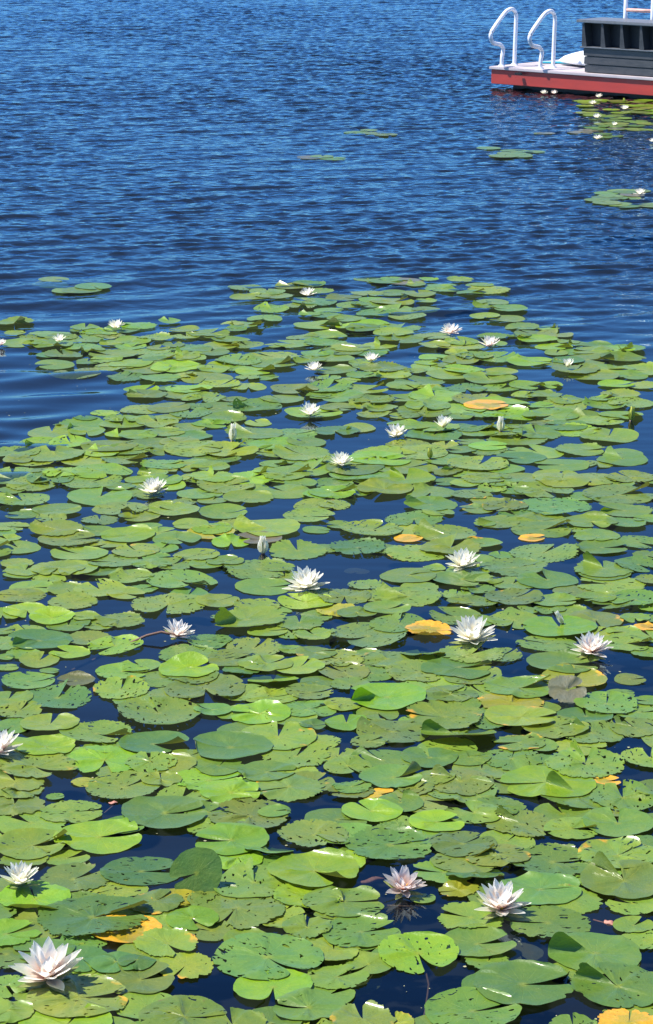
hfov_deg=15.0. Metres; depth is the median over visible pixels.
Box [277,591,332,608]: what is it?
lily pad
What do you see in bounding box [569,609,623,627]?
lily pad
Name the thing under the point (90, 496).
lily pad
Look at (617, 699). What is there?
lily pad
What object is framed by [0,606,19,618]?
lily pad
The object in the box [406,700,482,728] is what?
lily pad
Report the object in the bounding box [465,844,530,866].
lily pad
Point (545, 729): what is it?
lily pad
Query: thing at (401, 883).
water lily
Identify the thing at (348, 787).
lily pad
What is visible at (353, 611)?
lily pad
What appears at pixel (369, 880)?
spent flower
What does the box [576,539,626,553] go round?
lily pad
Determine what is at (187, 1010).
lily pad
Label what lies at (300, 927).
lily pad
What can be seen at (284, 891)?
lily pad
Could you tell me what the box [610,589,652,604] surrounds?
lily pad
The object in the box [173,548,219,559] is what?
lily pad
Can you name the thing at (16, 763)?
lily pad
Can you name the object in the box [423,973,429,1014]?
sunken stalk
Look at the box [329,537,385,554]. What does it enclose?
lily pad
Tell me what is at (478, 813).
lily pad
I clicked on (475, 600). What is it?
lily pad
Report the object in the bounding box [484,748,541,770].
lily pad
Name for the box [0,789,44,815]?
lily pad
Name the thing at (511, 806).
lily pad
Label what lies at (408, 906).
sunken stalk
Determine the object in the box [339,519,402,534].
lily pad
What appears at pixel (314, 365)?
water lily
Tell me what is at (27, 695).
lily pad
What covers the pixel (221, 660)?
lily pad
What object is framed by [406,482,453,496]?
lily pad
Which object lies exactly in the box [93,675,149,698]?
lily pad
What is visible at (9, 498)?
lily pad
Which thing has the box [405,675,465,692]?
lily pad
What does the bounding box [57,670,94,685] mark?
lily pad
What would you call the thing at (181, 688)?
lily pad
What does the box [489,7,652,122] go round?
swim raft
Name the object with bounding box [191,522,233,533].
lily pad
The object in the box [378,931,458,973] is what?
lily pad
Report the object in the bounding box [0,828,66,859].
lily pad
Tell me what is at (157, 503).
lily pad
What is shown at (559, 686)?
lily pad
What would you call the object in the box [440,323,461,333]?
water lily
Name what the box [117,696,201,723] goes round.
lily pad
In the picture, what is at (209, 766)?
lily pad
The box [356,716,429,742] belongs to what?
lily pad
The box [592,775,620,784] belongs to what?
withered pad
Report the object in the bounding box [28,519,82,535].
lily pad
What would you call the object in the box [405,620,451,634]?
withered pad
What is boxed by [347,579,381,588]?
lily pad
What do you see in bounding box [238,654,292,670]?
lily pad
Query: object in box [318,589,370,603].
lily pad
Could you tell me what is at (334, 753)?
lily pad
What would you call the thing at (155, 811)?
lily pad
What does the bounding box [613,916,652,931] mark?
lily pad
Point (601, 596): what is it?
lily pad
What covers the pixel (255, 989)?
lily pad
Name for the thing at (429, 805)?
lily pad
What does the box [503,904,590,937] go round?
lily pad
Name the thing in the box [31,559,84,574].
lily pad
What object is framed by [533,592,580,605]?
lily pad
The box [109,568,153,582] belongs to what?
lily pad
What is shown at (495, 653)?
lily pad
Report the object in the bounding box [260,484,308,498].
lily pad
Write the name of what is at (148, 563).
lily pad
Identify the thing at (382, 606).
lily pad
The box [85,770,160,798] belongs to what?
lily pad
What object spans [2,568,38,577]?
lily pad
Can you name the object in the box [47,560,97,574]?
lily pad
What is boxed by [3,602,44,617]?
lily pad
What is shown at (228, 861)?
lily pad
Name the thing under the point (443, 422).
water lily
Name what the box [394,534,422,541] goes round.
withered pad
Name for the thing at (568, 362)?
water lily
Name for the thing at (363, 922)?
lily pad
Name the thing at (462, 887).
lily pad
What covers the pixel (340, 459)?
water lily
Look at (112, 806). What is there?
sunken stalk
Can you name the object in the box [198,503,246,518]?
lily pad
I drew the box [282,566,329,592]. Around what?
water lily
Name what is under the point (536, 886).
lily pad
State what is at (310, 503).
lily pad
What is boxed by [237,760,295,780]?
lily pad
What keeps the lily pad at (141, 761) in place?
on the lily pad at (115, 758)
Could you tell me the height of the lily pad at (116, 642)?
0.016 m
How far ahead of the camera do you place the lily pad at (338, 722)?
6.80 m
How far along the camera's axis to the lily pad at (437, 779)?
6.38 m
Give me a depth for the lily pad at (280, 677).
7.18 m
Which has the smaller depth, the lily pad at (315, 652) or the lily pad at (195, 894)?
the lily pad at (195, 894)
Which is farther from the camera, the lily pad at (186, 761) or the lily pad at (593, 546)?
the lily pad at (593, 546)
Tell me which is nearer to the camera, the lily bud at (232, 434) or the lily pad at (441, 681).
the lily pad at (441, 681)
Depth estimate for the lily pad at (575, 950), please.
5.38 m
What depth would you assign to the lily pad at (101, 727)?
6.73 m
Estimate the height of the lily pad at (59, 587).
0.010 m
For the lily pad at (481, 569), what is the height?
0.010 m
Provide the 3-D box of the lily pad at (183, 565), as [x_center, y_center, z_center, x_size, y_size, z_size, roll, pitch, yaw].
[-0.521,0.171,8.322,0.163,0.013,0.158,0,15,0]
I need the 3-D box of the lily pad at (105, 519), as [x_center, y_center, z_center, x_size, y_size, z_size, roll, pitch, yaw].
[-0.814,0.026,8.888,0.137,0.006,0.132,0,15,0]
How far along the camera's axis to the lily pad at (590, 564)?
8.27 m
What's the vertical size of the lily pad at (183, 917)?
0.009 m
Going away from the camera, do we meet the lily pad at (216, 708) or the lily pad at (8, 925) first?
the lily pad at (8, 925)
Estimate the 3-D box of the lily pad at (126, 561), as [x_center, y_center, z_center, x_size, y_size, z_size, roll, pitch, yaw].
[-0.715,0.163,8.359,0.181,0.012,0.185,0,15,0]
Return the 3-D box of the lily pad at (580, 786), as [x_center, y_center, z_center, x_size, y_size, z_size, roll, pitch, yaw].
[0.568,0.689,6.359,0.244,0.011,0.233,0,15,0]
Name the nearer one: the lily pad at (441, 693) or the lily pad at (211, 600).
the lily pad at (441, 693)
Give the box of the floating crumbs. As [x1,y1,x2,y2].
[8,400,629,1018]
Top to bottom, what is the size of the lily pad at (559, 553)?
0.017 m
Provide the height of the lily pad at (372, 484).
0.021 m
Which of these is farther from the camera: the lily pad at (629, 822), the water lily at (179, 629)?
the water lily at (179, 629)
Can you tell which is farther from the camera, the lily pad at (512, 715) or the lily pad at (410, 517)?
the lily pad at (410, 517)
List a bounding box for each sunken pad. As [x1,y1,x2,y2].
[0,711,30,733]
[311,959,382,994]
[312,962,344,968]
[344,568,369,573]
[501,942,543,960]
[584,887,614,905]
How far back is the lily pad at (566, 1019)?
5.06 m
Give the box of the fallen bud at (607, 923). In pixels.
[593,919,612,925]
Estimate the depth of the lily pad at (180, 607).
7.88 m
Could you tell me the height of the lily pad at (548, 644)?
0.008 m
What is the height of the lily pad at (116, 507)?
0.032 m
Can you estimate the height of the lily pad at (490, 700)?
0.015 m
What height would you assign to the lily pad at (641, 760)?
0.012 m
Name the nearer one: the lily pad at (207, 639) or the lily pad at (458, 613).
the lily pad at (207, 639)
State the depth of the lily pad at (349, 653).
7.34 m
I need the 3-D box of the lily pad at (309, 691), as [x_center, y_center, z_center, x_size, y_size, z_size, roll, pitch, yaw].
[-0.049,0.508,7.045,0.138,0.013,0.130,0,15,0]
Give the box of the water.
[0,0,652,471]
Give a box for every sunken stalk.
[103,797,124,813]
[387,905,430,911]
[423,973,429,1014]
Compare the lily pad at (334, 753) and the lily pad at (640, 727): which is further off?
the lily pad at (640, 727)
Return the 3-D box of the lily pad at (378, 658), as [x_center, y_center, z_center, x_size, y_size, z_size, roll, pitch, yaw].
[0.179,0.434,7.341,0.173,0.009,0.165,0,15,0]
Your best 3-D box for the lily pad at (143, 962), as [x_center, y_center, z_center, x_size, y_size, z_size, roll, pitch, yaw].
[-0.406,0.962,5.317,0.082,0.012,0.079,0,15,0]
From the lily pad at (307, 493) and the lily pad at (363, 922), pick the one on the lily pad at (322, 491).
the lily pad at (307, 493)
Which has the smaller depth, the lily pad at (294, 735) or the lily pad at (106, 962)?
the lily pad at (106, 962)
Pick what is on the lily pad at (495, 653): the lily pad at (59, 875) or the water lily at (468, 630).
the water lily at (468, 630)
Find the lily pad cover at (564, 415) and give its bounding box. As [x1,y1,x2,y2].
[0,99,652,1023]
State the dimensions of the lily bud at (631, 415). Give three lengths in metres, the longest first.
0.159 x 0.028 x 0.027 m
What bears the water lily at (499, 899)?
on the lily pad at (473, 918)
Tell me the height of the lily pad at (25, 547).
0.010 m
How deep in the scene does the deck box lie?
24.42 m
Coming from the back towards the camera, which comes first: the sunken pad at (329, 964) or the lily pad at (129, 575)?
the lily pad at (129, 575)
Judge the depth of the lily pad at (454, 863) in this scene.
5.84 m
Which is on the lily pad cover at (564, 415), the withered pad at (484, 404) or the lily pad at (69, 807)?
the withered pad at (484, 404)
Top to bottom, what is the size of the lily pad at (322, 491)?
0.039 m
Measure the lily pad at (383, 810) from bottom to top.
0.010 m
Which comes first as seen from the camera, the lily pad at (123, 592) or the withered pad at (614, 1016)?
the withered pad at (614, 1016)
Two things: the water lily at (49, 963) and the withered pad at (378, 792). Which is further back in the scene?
the withered pad at (378, 792)
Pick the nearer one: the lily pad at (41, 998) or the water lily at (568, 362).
the lily pad at (41, 998)
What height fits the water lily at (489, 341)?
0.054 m
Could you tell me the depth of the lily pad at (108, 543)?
8.58 m
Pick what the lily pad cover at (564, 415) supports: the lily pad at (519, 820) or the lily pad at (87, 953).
the lily pad at (87, 953)
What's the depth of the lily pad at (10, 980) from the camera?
5.21 m
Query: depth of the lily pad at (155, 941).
5.42 m
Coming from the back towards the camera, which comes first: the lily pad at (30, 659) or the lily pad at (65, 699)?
the lily pad at (30, 659)
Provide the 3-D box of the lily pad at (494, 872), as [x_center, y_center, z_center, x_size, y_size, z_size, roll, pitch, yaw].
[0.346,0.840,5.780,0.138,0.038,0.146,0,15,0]
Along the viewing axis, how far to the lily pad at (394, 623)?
7.70 m
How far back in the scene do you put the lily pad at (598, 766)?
6.50 m
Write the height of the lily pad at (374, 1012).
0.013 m
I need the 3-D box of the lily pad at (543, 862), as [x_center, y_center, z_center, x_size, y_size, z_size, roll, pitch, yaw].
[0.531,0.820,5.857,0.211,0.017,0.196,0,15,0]
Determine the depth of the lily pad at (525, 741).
6.66 m
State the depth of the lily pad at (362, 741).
6.66 m
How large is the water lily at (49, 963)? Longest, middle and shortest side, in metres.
0.153 x 0.150 x 0.084 m
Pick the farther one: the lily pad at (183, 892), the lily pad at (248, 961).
the lily pad at (183, 892)
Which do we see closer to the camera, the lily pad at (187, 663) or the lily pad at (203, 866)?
the lily pad at (203, 866)
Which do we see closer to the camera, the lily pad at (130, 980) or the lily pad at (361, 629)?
the lily pad at (130, 980)
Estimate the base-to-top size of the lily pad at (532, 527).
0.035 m
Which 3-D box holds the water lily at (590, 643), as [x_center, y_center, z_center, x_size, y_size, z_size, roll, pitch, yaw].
[0.789,0.395,7.354,0.130,0.068,0.122,4,23,-1]
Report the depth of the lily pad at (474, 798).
6.25 m
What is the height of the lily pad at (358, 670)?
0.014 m
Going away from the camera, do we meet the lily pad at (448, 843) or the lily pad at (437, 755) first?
the lily pad at (448, 843)
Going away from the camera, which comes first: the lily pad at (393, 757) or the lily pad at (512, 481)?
the lily pad at (393, 757)
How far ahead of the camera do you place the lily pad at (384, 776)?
6.41 m
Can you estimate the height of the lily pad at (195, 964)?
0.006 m
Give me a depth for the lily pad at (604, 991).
5.22 m
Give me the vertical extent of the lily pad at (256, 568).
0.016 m
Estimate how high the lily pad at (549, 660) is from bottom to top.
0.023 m
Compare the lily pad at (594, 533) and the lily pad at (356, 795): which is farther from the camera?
the lily pad at (594, 533)
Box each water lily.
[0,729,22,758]
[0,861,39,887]
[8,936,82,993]
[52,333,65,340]
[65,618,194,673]
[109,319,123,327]
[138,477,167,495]
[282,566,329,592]
[299,402,321,416]
[300,288,316,295]
[305,361,322,369]
[330,451,352,466]
[364,352,379,360]
[383,865,426,899]
[385,423,406,437]
[436,415,451,427]
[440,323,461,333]
[445,547,480,570]
[449,615,497,648]
[474,878,530,919]
[480,335,498,346]
[562,358,572,366]
[570,631,612,659]
[634,188,644,194]
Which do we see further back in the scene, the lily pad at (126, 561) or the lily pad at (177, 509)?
the lily pad at (177, 509)
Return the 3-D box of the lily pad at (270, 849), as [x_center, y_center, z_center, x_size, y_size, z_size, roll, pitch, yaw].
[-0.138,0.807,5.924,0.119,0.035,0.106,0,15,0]
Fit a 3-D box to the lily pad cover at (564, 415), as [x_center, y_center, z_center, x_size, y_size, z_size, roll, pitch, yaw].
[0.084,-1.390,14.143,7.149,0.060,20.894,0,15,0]
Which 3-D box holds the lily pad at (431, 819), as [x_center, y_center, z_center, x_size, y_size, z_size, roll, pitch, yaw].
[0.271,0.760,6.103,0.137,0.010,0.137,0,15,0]
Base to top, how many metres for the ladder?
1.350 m
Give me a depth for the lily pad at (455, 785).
6.34 m
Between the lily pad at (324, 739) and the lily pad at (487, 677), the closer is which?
the lily pad at (324, 739)
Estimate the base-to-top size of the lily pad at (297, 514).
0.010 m
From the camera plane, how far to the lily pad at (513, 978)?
5.23 m
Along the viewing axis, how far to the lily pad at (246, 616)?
7.72 m
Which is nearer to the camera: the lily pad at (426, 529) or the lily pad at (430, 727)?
the lily pad at (430, 727)
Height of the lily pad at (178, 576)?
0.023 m
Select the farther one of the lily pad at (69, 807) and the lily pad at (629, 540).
the lily pad at (629, 540)
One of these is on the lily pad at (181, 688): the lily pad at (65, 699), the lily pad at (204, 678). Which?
the lily pad at (204, 678)
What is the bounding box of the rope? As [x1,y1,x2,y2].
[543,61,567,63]
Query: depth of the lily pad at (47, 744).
6.63 m
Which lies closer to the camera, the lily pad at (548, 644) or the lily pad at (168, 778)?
the lily pad at (168, 778)
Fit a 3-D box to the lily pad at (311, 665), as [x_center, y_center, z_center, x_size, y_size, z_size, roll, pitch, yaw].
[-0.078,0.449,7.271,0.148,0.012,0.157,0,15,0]
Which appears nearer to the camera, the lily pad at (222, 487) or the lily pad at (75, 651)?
the lily pad at (75, 651)
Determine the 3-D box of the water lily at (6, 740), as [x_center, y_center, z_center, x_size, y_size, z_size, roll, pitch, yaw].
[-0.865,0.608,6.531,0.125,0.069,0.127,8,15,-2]
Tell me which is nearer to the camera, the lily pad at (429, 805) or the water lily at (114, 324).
the lily pad at (429, 805)
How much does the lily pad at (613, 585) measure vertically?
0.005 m
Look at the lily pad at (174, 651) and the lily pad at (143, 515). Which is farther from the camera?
the lily pad at (143, 515)
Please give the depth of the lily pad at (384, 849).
5.96 m
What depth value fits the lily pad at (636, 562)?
8.34 m
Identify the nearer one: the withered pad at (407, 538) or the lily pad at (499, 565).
the lily pad at (499, 565)
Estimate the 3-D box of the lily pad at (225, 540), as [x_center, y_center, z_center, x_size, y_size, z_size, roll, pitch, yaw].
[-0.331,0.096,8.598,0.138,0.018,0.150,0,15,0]
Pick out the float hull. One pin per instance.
(576, 58)
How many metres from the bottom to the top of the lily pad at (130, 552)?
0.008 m
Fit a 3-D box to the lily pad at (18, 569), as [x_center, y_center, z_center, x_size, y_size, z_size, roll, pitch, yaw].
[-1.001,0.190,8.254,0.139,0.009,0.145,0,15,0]
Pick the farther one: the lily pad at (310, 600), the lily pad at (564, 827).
the lily pad at (310, 600)
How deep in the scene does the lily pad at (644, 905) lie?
5.62 m
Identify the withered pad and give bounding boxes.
[90,914,161,942]
[362,788,392,798]
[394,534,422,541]
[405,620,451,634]
[464,399,508,409]
[518,534,544,540]
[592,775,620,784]
[598,1008,652,1023]
[633,621,652,629]
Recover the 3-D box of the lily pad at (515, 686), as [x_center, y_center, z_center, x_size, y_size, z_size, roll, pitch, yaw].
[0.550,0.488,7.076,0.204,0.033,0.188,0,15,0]
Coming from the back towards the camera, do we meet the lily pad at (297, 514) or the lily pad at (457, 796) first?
the lily pad at (297, 514)
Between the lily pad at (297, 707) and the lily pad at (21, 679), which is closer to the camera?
the lily pad at (297, 707)
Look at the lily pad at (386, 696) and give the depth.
7.00 m
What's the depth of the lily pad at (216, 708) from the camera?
6.90 m
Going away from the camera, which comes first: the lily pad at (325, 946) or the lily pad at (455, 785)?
the lily pad at (325, 946)
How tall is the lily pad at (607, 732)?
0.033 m
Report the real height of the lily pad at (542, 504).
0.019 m
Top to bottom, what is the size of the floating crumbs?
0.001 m
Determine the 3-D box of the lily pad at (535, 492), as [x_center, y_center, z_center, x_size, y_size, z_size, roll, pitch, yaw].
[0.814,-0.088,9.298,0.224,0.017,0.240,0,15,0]
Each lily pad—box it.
[0,491,49,504]
[0,522,28,529]
[0,540,40,553]
[0,588,45,601]
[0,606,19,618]
[0,690,32,706]
[0,700,41,717]
[0,751,77,777]
[0,769,43,790]
[0,780,43,797]
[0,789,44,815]
[0,810,65,833]
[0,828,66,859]
[0,881,70,908]
[0,918,41,945]
[0,974,28,997]
[0,999,33,1022]
[1,671,54,688]
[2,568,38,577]
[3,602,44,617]
[5,563,36,575]
[6,475,54,490]
[8,629,72,648]
[12,733,75,754]
[13,937,75,958]
[18,1003,112,1023]
[19,651,59,667]
[20,713,79,729]
[26,974,127,1016]
[27,679,91,707]
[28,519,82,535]
[29,606,74,623]
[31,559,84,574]
[32,503,81,514]
[37,894,148,935]
[38,530,98,545]
[38,800,101,822]
[38,862,108,890]
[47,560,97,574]
[47,581,82,594]
[48,591,97,608]
[49,645,90,657]
[50,546,107,559]
[53,817,141,853]
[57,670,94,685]
[59,720,132,742]
[65,946,106,971]
[67,486,132,505]
[68,745,137,772]
[73,578,125,596]
[81,515,117,524]
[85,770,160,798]
[87,634,143,654]
[88,539,126,546]
[88,554,139,566]
[89,951,135,972]
[92,502,147,514]
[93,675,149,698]
[94,611,144,626]
[95,661,148,677]
[99,524,154,541]
[100,856,178,884]
[106,586,144,598]
[106,961,174,993]
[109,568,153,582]
[112,543,159,556]
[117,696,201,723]
[118,511,159,521]
[118,730,188,752]
[118,954,155,969]
[121,796,206,827]
[124,751,176,771]
[130,888,183,913]
[131,558,171,568]
[131,592,205,613]
[133,927,197,956]
[138,995,226,1023]
[141,771,181,785]
[146,500,183,511]
[146,569,217,587]
[146,752,196,772]
[148,526,175,538]
[149,503,199,515]
[151,888,193,904]
[152,531,200,543]
[153,556,190,568]
[158,644,216,660]
[159,651,218,676]
[159,951,213,978]
[164,673,244,697]
[166,905,218,929]
[167,670,218,683]
[169,847,221,896]
[172,518,207,528]
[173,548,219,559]
[173,768,244,790]
[177,488,222,498]
[186,634,232,647]
[187,525,234,538]
[187,884,253,911]
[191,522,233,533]
[192,892,285,928]
[193,703,231,714]
[193,731,272,758]
[193,757,243,774]
[195,822,268,854]
[196,593,239,606]
[197,476,254,492]
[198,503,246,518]
[199,780,259,803]
[206,554,243,563]
[207,649,253,665]
[207,1007,266,1023]
[208,797,288,827]
[211,533,249,546]
[211,605,285,626]
[212,932,323,979]
[214,856,295,897]
[218,850,262,868]
[222,490,273,502]
[224,557,294,578]
[226,637,280,656]
[231,699,290,723]
[233,513,299,536]
[233,598,280,608]
[233,968,312,1000]
[235,578,289,594]
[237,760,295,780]
[238,531,281,543]
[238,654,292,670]
[242,721,316,749]
[244,845,293,852]
[245,687,298,702]
[248,674,297,681]
[256,774,324,801]
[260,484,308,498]
[262,743,329,767]
[267,847,358,886]
[269,539,327,559]
[273,882,339,907]
[273,987,344,1019]
[276,614,323,629]
[276,656,324,673]
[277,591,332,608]
[277,818,347,846]
[282,914,331,937]
[283,508,334,521]
[284,700,336,716]
[285,681,332,698]
[293,498,332,511]
[293,627,335,639]
[293,770,335,790]
[295,646,336,658]
[302,489,332,497]
[302,885,383,916]
[303,734,340,749]
[308,483,356,498]
[310,937,360,960]
[316,603,354,616]
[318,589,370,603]
[318,649,363,665]
[318,661,369,678]
[322,912,400,946]
[323,697,360,710]
[323,747,356,762]
[323,755,371,773]
[325,714,366,729]
[327,782,374,797]
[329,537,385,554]
[329,622,406,646]
[329,1000,396,1023]
[331,677,369,688]
[331,780,370,792]
[337,606,376,616]
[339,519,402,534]
[340,849,365,867]
[342,798,402,821]
[344,821,431,858]
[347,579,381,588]
[350,734,388,747]
[351,683,425,709]
[351,746,410,767]
[356,477,412,493]
[356,706,398,719]
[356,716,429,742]
[359,761,421,787]
[361,650,414,666]
[363,600,410,613]
[369,609,424,631]
[372,581,441,606]
[376,789,423,811]
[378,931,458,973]
[379,568,435,581]
[384,544,448,561]
[385,510,442,524]
[386,659,439,681]
[392,787,456,811]
[394,1011,414,1023]
[398,778,433,794]
[401,650,444,654]
[401,746,457,767]
[404,495,457,510]
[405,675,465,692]
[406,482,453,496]
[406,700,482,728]
[409,809,464,830]
[412,518,476,539]
[414,769,455,784]
[420,532,480,553]
[420,719,495,734]
[421,655,491,678]
[424,986,521,1023]
[425,684,477,701]
[427,776,497,802]
[428,831,496,856]
[429,607,480,624]
[430,764,494,794]
[430,843,498,872]
[433,570,492,585]
[437,636,503,662]
[437,901,503,927]
[438,879,478,896]
[440,926,516,956]
[443,666,501,683]
[445,868,503,877]
[446,564,489,572]
[446,594,497,605]
[446,800,500,822]
[451,489,492,497]
[452,750,490,764]
[459,502,495,512]
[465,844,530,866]
[469,795,508,806]
[473,959,573,1004]
[474,795,525,814]
[475,515,519,527]
[477,691,543,707]
[478,557,547,575]
[478,647,522,660]
[482,497,527,510]
[484,674,550,697]
[484,705,555,725]
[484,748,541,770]
[485,587,542,604]
[485,609,537,628]
[485,805,550,836]
[487,475,523,486]
[492,732,545,749]
[498,871,581,904]
[500,765,596,796]
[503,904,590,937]
[508,843,593,874]
[509,543,578,562]
[511,519,571,537]
[514,480,573,497]
[515,635,576,651]
[516,511,566,528]
[516,568,578,588]
[517,497,591,514]
[521,715,588,737]
[523,615,597,635]
[526,649,599,672]
[531,738,557,750]
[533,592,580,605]
[535,472,590,486]
[541,664,607,686]
[541,771,612,808]
[544,739,624,777]
[544,817,597,838]
[548,675,586,703]
[548,931,640,973]
[549,1012,597,1023]
[561,716,625,742]
[566,511,617,526]
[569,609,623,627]
[570,962,652,1007]
[573,528,620,540]
[573,691,637,712]
[574,551,633,576]
[575,591,616,601]
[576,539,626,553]
[577,577,645,592]
[577,836,652,867]
[578,572,630,579]
[580,851,652,898]
[582,481,652,503]
[583,807,652,836]
[589,779,652,809]
[599,502,652,516]
[601,634,652,650]
[605,895,652,914]
[609,715,652,736]
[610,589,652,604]
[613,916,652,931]
[614,556,652,571]
[615,535,652,547]
[621,747,652,766]
[622,930,652,948]
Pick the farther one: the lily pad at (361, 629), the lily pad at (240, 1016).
the lily pad at (361, 629)
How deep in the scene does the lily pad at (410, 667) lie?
7.22 m
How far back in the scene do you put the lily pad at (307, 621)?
7.69 m
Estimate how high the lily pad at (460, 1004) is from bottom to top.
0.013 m
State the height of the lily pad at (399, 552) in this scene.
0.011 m
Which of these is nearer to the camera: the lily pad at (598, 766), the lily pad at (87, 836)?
the lily pad at (87, 836)
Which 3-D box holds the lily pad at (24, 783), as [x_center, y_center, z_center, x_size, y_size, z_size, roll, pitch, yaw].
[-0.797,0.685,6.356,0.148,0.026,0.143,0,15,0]
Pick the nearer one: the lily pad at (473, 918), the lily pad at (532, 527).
the lily pad at (473, 918)
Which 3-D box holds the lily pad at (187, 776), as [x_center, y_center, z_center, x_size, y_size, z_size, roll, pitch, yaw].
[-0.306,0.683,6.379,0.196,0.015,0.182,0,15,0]
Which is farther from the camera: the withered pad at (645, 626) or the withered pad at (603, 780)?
the withered pad at (645, 626)
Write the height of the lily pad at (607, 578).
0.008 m
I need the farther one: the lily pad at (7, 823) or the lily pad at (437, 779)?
the lily pad at (437, 779)
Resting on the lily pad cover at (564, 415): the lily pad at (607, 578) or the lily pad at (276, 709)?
the lily pad at (276, 709)
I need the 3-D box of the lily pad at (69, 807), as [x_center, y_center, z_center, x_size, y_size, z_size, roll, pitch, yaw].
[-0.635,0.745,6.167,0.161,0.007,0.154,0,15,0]
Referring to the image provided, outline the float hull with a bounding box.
[559,51,584,65]
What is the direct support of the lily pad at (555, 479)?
on the lily pad cover at (564, 415)
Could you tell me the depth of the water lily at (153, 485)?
9.20 m
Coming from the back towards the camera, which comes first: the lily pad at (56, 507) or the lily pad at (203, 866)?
the lily pad at (56, 507)
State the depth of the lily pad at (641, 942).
5.45 m
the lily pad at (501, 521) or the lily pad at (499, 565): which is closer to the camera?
the lily pad at (499, 565)
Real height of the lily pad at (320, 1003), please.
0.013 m
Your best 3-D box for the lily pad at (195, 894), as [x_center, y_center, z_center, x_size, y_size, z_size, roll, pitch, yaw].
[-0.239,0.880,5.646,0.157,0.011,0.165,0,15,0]
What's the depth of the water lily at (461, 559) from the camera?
8.26 m
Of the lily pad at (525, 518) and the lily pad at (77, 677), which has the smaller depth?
the lily pad at (77, 677)
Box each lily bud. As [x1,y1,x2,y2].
[229,423,236,464]
[257,535,268,570]
[427,448,432,481]
[497,416,504,452]
[554,610,577,647]
[626,406,634,442]
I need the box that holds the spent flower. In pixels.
[357,876,384,884]
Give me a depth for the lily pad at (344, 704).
6.95 m
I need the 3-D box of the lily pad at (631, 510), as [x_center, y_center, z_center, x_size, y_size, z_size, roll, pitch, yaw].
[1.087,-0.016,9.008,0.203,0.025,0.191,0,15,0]
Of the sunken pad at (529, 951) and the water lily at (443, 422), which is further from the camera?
the water lily at (443, 422)
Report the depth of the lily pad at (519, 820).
6.10 m
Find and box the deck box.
[576,17,652,76]
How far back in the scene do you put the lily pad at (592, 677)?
7.18 m
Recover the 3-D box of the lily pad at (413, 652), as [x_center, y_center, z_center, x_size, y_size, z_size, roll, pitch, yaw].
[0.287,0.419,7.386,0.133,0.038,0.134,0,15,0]
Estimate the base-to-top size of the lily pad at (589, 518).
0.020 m
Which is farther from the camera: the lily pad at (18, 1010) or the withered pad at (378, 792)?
the withered pad at (378, 792)
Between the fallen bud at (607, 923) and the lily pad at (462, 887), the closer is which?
the fallen bud at (607, 923)
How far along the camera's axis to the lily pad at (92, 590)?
8.06 m
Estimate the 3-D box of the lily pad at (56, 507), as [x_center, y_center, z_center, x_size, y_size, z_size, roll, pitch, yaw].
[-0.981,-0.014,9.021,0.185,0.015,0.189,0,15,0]
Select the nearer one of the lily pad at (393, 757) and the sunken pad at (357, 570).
the lily pad at (393, 757)
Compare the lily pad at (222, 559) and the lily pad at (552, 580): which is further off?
the lily pad at (222, 559)
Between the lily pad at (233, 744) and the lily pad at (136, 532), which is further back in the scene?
the lily pad at (136, 532)
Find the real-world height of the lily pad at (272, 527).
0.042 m
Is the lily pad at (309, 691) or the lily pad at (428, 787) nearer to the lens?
the lily pad at (428, 787)
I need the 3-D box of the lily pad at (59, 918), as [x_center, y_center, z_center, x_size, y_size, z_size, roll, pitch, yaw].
[-0.522,0.891,5.543,0.256,0.036,0.243,0,15,0]
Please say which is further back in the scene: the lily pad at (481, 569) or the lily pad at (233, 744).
the lily pad at (481, 569)
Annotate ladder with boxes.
[623,0,652,19]
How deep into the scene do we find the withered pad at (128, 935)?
5.48 m
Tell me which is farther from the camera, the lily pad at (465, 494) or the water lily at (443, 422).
the water lily at (443, 422)
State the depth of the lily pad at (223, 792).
6.29 m
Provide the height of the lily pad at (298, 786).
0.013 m

